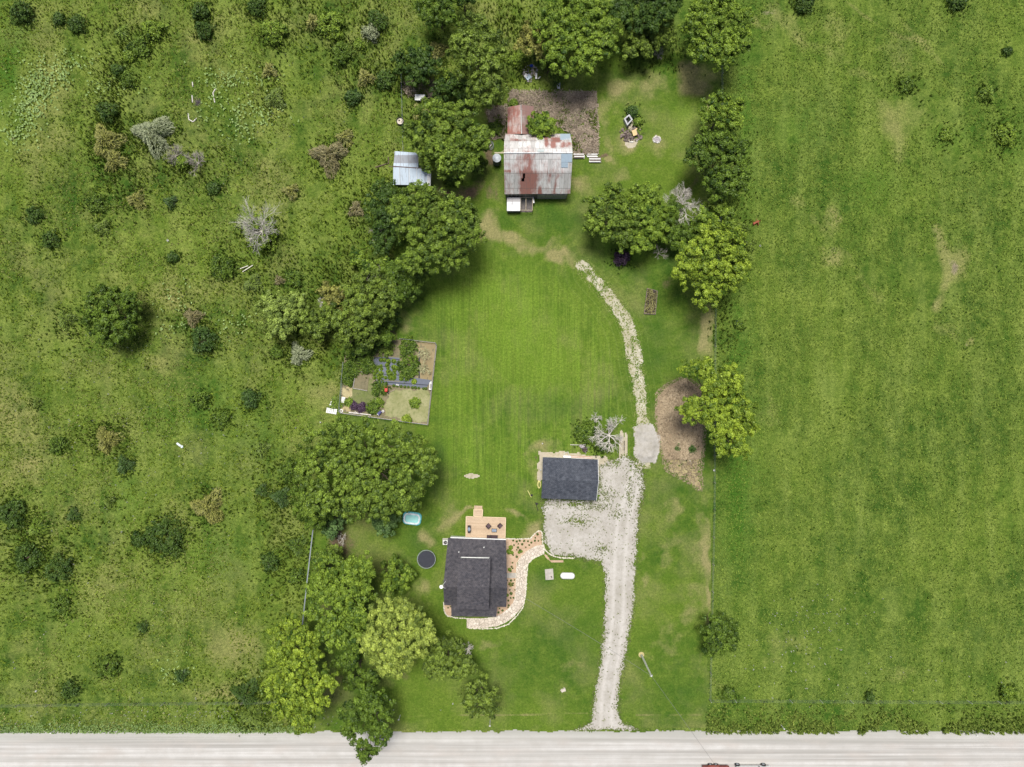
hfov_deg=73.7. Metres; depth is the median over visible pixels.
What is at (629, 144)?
bare soil
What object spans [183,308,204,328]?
bush
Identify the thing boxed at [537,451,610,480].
sandy ground
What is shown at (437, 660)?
cedar tree
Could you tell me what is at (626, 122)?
open crate
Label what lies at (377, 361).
weed fabric
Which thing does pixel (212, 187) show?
bush
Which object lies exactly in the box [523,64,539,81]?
rubbish heap
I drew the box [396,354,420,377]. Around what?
garden plant
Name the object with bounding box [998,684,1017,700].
bush
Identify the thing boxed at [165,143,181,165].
dead tree
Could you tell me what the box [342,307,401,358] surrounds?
tree
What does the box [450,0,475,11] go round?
broadleaf tree
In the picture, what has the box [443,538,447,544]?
air conditioner
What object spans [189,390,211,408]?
bush
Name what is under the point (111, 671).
bush
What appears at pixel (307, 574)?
rail fence
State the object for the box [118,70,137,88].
bush
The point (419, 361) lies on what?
fabric strip
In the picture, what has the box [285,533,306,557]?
bush
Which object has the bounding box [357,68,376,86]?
bush
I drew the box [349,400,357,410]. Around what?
garden plant
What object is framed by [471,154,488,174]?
tree
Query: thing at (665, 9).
broadleaf tree
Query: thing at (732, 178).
broadleaf tree
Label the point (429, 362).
dry edge
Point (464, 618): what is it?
stone edging
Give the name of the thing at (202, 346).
bush
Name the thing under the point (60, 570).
bush
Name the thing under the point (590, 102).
dry brush
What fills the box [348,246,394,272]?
tree
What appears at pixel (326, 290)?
tree
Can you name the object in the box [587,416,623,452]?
dead tree
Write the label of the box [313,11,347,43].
bush
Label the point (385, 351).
garden plant
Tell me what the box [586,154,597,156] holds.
lumber stack
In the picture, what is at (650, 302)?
compost bed
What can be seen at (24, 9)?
bush
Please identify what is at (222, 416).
bush
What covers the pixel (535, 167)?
barn
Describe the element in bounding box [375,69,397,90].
bush
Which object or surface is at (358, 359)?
garden plant
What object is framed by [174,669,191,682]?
bush
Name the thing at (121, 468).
bush
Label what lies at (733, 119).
broadleaf tree
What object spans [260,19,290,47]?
bush
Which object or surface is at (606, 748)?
road
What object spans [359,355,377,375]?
garden plant
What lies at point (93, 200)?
bush
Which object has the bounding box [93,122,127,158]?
bush
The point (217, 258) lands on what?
bush
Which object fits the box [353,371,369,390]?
raised bed
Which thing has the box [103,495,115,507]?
bush
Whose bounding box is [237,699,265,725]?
bush
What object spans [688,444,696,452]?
bush
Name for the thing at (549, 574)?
concrete pad
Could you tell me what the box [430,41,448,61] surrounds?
bush
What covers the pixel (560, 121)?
green brush
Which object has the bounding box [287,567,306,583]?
bush
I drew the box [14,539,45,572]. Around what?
bush
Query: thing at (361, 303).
broadleaf tree
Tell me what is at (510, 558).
mulch bed
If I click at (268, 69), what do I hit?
bush
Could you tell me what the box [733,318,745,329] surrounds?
bush
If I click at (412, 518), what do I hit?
paddling pool
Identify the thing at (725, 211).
broadleaf tree
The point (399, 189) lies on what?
bush
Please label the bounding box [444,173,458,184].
bush
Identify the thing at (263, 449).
bush
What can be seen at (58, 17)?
bush
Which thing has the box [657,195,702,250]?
broadleaf tree
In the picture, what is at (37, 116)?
milkweed
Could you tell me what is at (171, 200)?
bush
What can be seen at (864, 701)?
wire fence
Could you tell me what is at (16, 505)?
bush
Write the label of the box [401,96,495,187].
broadleaf tree
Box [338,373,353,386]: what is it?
garden plant
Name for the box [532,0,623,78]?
broadleaf tree
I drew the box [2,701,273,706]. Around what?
wire fence
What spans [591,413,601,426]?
dead tree
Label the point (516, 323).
lawn
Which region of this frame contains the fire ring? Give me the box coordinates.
[653,136,660,142]
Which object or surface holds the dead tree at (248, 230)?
on the ground at (934, 286)
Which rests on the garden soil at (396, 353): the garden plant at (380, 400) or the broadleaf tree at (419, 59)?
the garden plant at (380, 400)
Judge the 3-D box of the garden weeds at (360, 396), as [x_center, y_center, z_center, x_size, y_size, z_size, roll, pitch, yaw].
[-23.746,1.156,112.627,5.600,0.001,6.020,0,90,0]
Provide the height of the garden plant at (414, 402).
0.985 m
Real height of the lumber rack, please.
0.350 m
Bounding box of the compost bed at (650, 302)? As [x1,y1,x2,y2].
[644,288,657,314]
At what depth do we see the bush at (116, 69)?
111.82 m
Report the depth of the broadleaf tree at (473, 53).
104.12 m
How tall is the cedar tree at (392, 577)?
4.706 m
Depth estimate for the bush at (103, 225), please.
112.00 m
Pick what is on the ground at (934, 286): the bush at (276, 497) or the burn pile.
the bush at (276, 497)
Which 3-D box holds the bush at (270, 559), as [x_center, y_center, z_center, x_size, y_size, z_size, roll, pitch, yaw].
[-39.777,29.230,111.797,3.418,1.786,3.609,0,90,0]
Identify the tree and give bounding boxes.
[80,283,142,348]
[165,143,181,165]
[180,150,205,174]
[230,196,280,255]
[253,288,308,340]
[260,611,340,736]
[287,485,333,530]
[291,298,336,343]
[294,414,440,525]
[302,548,377,653]
[311,541,343,573]
[315,280,344,310]
[321,512,346,540]
[322,267,401,349]
[329,648,378,691]
[336,678,395,766]
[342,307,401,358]
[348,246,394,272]
[356,591,438,680]
[362,177,406,255]
[369,514,401,537]
[379,553,417,596]
[380,255,431,302]
[385,179,487,275]
[389,40,443,86]
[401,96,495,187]
[415,0,459,28]
[421,629,479,681]
[428,72,472,106]
[445,10,509,111]
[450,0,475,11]
[457,671,501,719]
[459,641,473,655]
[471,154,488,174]
[512,20,551,60]
[525,111,556,139]
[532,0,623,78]
[532,54,563,87]
[581,181,641,253]
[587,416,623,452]
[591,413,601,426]
[606,0,682,33]
[622,17,677,59]
[623,181,670,254]
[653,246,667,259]
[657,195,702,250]
[663,182,701,224]
[670,218,751,313]
[674,356,760,461]
[677,0,754,72]
[683,125,753,201]
[690,192,736,231]
[696,89,744,131]
[697,611,740,657]
[723,220,756,273]
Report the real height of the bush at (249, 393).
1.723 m
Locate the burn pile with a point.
(625, 135)
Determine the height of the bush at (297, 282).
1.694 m
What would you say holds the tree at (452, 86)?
on the ground at (934, 286)
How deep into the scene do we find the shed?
110.15 m
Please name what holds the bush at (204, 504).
on the ground at (934, 286)
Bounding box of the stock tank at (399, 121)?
[396,117,403,124]
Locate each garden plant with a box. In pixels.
[328,395,342,408]
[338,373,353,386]
[339,359,360,378]
[342,339,378,368]
[343,396,352,407]
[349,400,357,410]
[357,402,367,412]
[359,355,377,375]
[365,398,380,415]
[371,379,391,396]
[375,397,385,407]
[377,342,395,357]
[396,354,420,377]
[397,334,418,358]
[399,365,417,382]
[401,414,411,423]
[409,397,421,409]
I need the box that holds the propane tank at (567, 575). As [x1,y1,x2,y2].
[560,572,574,578]
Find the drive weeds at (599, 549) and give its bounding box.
[540,454,646,731]
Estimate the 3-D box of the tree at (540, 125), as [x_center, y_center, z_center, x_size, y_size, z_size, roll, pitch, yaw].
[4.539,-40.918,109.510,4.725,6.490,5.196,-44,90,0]
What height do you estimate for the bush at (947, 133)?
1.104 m
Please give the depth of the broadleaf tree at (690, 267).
102.86 m
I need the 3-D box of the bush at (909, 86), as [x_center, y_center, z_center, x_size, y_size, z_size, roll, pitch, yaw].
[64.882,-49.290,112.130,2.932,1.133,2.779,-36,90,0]
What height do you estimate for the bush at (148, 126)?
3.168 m
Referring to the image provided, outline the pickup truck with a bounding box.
[735,763,769,766]
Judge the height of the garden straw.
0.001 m
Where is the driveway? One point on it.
(620, 575)
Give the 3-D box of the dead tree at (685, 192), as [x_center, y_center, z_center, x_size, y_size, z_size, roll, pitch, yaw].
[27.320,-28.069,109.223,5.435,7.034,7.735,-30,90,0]
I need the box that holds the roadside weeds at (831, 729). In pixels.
[706,689,1023,735]
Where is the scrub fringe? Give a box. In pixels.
[0,0,1022,734]
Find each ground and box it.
[0,0,1023,732]
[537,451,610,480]
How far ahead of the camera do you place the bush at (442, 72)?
111.57 m
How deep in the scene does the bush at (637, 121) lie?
112.04 m
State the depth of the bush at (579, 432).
111.30 m
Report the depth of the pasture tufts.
112.48 m
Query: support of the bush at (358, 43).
on the ground at (934, 286)
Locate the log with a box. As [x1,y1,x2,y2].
[349,411,370,415]
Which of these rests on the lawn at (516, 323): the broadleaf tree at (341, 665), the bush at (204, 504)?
the broadleaf tree at (341, 665)
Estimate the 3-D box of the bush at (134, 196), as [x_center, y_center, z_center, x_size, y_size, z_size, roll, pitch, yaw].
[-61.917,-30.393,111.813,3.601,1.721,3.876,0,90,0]
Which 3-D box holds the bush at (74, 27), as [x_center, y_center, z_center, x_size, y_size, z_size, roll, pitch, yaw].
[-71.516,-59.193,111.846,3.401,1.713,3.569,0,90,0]
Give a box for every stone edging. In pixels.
[443,602,495,619]
[469,554,541,629]
[506,530,543,542]
[515,545,540,595]
[542,543,573,558]
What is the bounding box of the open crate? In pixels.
[623,114,632,126]
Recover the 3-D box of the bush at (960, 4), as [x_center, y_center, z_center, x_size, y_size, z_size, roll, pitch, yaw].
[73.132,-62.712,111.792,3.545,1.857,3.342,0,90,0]
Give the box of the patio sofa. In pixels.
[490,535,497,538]
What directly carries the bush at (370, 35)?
on the ground at (934, 286)
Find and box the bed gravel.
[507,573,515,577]
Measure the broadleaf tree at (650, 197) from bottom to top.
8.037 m
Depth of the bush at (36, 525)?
111.89 m
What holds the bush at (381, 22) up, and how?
on the ground at (934, 286)
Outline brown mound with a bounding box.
[655,378,704,459]
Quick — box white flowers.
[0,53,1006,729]
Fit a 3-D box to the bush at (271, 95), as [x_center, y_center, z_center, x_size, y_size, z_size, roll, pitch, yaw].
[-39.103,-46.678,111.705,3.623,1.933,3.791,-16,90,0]
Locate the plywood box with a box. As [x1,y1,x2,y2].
[632,128,636,135]
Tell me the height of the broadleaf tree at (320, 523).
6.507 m
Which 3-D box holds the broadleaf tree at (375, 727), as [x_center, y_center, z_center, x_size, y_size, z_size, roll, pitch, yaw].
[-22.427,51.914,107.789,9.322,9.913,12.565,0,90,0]
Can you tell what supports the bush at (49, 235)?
on the ground at (934, 286)
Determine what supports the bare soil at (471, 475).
on the lawn at (516, 323)
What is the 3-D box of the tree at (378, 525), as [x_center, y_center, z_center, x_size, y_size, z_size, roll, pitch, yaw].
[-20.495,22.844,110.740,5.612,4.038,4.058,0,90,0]
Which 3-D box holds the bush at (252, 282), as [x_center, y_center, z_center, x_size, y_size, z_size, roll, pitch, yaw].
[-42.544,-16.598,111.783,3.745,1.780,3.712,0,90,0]
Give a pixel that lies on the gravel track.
(630, 350)
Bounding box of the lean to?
[507,105,533,133]
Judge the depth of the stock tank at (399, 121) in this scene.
112.34 m
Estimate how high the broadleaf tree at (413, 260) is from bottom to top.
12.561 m
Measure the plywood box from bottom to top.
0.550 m
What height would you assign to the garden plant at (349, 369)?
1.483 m
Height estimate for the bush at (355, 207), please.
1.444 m
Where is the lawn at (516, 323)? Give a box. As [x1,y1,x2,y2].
[302,51,721,730]
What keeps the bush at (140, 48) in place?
on the ground at (934, 286)
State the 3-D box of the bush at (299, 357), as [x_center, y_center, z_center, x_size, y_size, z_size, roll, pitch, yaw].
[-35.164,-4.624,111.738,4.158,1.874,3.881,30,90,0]
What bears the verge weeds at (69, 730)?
on the ground at (934, 286)
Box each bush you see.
[0,497,27,530]
[9,0,34,26]
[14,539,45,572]
[25,205,45,225]
[27,516,48,535]
[32,397,43,407]
[41,230,60,248]
[44,551,73,583]
[47,436,69,456]
[48,591,70,616]
[51,11,66,27]
[57,310,78,330]
[61,677,81,698]
[66,506,82,520]
[67,13,87,33]
[85,192,108,214]
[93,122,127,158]
[93,219,108,235]
[95,102,118,122]
[95,425,124,455]
[95,653,122,679]
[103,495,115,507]
[104,148,128,172]
[110,63,124,76]
[113,25,130,41]
[117,455,136,474]
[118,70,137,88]
[122,49,135,62]
[125,35,151,58]
[126,188,145,210]
[130,115,174,159]
[130,530,146,547]
[136,622,148,633]
[140,20,168,43]
[144,512,187,558]
[163,195,176,210]
[165,250,179,262]
[174,154,189,170]
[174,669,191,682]
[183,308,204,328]
[188,487,223,524]
[189,2,209,21]
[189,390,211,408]
[191,324,218,354]
[194,20,216,39]
[206,181,220,194]
[209,253,239,281]
[211,407,232,427]
[231,677,259,708]
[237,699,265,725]
[241,388,261,408]
[243,213,278,253]
[243,272,264,292]
[245,0,265,16]
[254,442,271,458]
[255,482,268,496]
[259,551,280,572]
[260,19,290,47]
[262,62,278,77]
[264,87,285,107]
[267,343,284,358]
[269,486,289,509]
[275,274,284,285]
[277,457,299,483]
[280,184,298,200]
[284,269,303,288]
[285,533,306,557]
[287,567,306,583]
[290,340,312,364]
[305,13,321,31]
[307,141,348,180]
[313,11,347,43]
[331,40,355,66]
[335,129,353,146]
[344,88,364,107]
[347,201,363,216]
[353,37,364,49]
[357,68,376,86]
[361,22,379,43]
[366,9,390,30]
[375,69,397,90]
[393,185,408,196]
[413,102,428,119]
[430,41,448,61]
[434,67,449,81]
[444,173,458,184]
[488,120,501,136]
[508,53,529,71]
[509,98,518,105]
[571,420,595,443]
[590,431,614,451]
[613,249,629,265]
[624,105,638,119]
[633,115,642,125]
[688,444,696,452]
[721,684,736,701]
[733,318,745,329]
[789,0,814,15]
[865,690,874,701]
[897,75,915,92]
[938,127,952,141]
[946,0,967,10]
[977,85,994,99]
[992,122,1018,147]
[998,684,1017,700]
[1002,46,1012,56]
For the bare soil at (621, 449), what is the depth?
112.63 m
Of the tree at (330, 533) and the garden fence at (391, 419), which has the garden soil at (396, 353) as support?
the garden fence at (391, 419)
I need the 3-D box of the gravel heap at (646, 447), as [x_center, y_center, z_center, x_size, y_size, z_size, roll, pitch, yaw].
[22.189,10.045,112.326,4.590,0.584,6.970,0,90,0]
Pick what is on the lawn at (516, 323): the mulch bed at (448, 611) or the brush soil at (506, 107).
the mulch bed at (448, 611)
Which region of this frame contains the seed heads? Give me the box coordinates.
[0,0,512,730]
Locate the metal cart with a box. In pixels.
[415,94,428,100]
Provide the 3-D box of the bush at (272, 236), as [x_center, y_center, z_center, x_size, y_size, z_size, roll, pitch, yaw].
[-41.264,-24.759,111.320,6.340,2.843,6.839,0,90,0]
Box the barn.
[495,134,572,198]
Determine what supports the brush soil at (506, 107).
on the ground at (934, 286)
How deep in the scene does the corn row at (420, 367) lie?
111.74 m
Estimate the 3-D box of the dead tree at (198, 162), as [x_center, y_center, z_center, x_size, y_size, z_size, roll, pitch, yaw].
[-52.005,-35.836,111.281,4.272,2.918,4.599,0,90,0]
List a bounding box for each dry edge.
[341,385,351,411]
[418,343,435,379]
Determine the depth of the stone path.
112.59 m
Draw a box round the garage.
[541,457,598,500]
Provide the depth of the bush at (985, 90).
112.05 m
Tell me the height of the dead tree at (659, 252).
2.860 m
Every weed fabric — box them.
[373,357,399,380]
[376,377,430,387]
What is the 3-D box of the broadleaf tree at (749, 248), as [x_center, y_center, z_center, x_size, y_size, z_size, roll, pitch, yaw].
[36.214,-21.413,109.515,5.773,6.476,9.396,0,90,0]
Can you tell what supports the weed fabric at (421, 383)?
on the garden soil at (396, 353)
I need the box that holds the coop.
[507,197,532,211]
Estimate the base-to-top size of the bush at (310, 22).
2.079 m
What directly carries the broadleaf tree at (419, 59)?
on the ground at (934, 286)
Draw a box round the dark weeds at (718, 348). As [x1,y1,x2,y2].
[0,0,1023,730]
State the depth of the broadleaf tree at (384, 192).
107.62 m
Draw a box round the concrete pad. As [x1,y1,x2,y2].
[545,568,553,579]
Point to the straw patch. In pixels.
(686, 471)
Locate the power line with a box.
[508,588,649,674]
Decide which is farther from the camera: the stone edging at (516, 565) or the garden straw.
the garden straw
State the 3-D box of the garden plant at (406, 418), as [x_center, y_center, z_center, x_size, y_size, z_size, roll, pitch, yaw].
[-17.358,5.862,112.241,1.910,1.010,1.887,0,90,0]
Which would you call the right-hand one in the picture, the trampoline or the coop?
the coop
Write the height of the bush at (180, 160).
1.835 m
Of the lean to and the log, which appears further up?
the lean to
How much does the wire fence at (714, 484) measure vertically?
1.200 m
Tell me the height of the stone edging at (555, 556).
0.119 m
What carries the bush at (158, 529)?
on the ground at (934, 286)
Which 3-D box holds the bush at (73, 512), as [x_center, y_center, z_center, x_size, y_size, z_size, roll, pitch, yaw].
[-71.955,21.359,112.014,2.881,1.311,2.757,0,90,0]
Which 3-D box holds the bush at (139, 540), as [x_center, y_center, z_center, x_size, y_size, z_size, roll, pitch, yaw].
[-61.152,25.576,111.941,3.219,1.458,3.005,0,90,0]
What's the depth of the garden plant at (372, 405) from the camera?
112.07 m
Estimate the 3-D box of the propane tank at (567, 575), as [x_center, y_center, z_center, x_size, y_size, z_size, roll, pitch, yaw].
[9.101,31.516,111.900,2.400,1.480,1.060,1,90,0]
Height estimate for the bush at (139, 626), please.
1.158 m
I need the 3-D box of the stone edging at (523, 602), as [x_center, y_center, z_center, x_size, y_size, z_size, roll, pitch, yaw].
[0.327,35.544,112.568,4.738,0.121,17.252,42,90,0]
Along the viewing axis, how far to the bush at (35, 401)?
112.15 m
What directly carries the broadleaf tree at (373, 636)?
on the lawn at (516, 323)
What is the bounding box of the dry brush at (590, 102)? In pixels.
[401,77,600,154]
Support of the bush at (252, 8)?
on the ground at (934, 286)
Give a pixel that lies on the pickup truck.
(761, 765)
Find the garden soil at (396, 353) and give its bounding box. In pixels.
[340,339,435,423]
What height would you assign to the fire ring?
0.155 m
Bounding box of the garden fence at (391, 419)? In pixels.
[338,338,436,424]
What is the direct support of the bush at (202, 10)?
on the ground at (934, 286)
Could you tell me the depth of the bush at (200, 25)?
111.49 m
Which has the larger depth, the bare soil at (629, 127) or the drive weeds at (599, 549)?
the bare soil at (629, 127)
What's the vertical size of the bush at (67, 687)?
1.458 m
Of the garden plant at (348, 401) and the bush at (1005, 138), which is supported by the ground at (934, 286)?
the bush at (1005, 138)
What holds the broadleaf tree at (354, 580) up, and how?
on the lawn at (516, 323)
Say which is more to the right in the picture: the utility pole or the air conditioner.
the utility pole
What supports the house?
on the lawn at (516, 323)
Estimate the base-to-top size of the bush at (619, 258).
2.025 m
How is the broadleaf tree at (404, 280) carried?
on the lawn at (516, 323)
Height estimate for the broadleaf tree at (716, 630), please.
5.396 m
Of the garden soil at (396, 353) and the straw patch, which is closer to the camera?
the straw patch
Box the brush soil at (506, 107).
[404,84,598,154]
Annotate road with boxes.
[0,729,1023,766]
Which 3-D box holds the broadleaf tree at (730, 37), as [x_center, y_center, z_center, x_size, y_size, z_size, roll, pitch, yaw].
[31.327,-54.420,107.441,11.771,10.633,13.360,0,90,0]
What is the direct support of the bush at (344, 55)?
on the ground at (934, 286)
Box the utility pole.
[639,652,652,676]
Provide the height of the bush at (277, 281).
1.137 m
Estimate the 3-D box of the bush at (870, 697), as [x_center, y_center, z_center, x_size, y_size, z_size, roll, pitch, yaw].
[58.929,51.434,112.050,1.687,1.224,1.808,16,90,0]
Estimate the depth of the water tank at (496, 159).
110.59 m
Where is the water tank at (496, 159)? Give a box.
[493,154,500,165]
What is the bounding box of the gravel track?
[575,260,650,467]
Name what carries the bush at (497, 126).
on the brush soil at (506, 107)
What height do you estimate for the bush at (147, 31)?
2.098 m
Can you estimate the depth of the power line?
106.84 m
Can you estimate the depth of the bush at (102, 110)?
111.38 m
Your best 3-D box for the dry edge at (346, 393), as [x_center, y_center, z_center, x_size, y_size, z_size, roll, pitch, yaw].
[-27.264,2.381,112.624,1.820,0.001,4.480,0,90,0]
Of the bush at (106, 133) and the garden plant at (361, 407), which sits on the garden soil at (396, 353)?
the garden plant at (361, 407)
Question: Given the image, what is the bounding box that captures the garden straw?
[384,389,429,422]
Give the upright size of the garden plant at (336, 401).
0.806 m
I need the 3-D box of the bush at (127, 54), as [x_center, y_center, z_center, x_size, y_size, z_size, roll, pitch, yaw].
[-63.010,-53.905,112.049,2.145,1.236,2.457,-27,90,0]
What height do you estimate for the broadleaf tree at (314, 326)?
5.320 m
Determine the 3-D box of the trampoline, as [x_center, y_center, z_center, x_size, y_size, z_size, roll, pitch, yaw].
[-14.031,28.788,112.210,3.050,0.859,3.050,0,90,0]
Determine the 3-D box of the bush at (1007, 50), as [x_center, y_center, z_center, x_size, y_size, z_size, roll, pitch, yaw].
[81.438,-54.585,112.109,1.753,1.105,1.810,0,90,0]
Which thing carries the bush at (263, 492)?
on the ground at (934, 286)
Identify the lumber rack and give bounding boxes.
[571,455,591,458]
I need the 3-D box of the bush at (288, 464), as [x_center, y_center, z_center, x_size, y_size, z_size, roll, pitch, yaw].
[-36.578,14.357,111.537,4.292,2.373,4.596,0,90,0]
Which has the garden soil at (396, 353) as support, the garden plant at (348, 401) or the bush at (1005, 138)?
the garden plant at (348, 401)
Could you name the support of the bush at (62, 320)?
on the ground at (934, 286)
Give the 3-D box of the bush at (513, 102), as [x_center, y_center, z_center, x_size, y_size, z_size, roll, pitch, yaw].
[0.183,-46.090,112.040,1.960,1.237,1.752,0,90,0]
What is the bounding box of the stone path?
[467,545,543,627]
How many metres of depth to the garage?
109.28 m
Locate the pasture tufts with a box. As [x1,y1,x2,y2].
[0,0,572,730]
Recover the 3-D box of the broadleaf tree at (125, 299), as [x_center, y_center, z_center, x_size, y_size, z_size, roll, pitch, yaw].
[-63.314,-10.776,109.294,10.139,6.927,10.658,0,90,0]
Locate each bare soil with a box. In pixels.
[464,473,479,478]
[619,430,624,457]
[624,433,626,455]
[625,139,637,147]
[628,116,634,130]
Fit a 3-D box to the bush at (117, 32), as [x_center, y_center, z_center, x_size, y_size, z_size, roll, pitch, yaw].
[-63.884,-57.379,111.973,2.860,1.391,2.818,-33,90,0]
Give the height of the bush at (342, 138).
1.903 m
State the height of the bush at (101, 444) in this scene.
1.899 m
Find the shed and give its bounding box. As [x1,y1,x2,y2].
[389,151,430,185]
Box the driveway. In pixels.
[542,456,644,730]
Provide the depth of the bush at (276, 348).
111.79 m
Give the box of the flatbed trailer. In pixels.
[702,763,728,766]
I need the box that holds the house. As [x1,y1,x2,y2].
[443,536,506,616]
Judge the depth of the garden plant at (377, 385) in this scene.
112.09 m
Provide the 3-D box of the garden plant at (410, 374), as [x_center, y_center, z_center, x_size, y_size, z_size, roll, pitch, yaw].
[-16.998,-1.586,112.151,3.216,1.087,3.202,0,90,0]
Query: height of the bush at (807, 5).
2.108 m
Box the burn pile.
[619,126,642,142]
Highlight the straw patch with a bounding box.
[669,459,700,486]
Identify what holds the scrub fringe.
on the ground at (934, 286)
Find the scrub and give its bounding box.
[0,0,1021,730]
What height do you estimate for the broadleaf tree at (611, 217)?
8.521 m
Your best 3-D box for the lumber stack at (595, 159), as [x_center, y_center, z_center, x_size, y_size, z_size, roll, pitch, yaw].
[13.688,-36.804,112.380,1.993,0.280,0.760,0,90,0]
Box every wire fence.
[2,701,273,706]
[709,72,723,701]
[711,699,999,703]
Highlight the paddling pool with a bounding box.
[402,512,421,524]
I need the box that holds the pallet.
[326,408,336,413]
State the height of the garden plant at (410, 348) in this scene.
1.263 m
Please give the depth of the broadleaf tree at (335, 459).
102.20 m
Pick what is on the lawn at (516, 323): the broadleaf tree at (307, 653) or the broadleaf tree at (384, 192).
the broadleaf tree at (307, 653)
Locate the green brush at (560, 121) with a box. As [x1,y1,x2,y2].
[414,83,597,152]
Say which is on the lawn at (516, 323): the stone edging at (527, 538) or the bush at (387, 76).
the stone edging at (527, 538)
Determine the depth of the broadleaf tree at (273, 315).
107.89 m
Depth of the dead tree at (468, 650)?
109.52 m
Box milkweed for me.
[0,48,298,693]
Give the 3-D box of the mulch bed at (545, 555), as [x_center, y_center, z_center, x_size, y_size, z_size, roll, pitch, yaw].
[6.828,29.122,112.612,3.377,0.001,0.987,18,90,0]
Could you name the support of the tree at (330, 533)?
on the lawn at (516, 323)
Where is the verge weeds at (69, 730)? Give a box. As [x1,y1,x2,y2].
[0,710,310,733]
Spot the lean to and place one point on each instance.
(517, 122)
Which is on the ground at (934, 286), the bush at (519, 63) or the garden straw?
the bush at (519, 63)
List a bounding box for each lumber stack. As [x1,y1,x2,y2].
[573,154,584,158]
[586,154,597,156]
[589,157,600,162]
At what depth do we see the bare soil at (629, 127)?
112.63 m
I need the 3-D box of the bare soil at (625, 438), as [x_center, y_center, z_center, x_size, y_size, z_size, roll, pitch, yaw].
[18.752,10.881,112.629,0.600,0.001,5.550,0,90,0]
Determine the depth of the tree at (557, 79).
110.40 m
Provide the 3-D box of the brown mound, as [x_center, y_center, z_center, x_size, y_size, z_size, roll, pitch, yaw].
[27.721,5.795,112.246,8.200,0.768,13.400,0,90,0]
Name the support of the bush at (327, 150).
on the ground at (934, 286)
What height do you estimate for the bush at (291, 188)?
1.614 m
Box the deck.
[466,506,505,537]
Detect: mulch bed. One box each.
[444,605,450,617]
[496,532,541,615]
[544,554,562,561]
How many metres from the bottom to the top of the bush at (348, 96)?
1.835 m
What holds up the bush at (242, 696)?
on the ground at (934, 286)
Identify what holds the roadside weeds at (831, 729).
on the ground at (934, 286)
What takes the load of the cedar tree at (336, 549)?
on the lawn at (516, 323)
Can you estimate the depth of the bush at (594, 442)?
111.48 m
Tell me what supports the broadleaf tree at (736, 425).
on the lawn at (516, 323)
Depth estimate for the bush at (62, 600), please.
111.72 m
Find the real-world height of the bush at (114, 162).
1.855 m
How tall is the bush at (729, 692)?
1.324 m
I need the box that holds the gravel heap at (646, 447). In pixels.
[633,423,659,465]
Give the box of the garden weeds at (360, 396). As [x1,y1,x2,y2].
[351,377,384,406]
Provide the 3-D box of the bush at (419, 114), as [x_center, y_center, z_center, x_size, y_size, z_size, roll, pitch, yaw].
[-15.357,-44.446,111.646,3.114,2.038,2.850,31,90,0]
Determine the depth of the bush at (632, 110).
111.74 m
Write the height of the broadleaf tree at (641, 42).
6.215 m
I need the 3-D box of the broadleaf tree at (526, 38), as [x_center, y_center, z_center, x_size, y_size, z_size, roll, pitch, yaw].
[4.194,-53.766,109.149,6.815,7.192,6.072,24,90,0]
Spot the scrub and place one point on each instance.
(228, 182)
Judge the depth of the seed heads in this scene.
112.44 m
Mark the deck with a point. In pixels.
(477, 521)
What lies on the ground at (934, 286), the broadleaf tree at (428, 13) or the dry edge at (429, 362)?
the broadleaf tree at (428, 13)
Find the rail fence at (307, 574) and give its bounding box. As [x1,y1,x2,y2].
[302,529,313,624]
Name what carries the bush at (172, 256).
on the ground at (934, 286)
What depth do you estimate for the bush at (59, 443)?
111.79 m
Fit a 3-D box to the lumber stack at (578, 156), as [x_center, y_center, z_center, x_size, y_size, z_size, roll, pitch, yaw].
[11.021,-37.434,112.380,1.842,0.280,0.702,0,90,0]
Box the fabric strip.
[418,351,419,377]
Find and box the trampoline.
[417,550,435,568]
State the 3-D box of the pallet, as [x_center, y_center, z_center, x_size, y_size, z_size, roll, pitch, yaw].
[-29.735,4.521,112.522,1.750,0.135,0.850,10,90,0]
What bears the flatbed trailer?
on the road
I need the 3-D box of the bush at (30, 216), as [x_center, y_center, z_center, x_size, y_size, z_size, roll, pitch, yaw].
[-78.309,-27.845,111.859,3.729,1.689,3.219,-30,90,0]
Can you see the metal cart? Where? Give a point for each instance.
(418, 97)

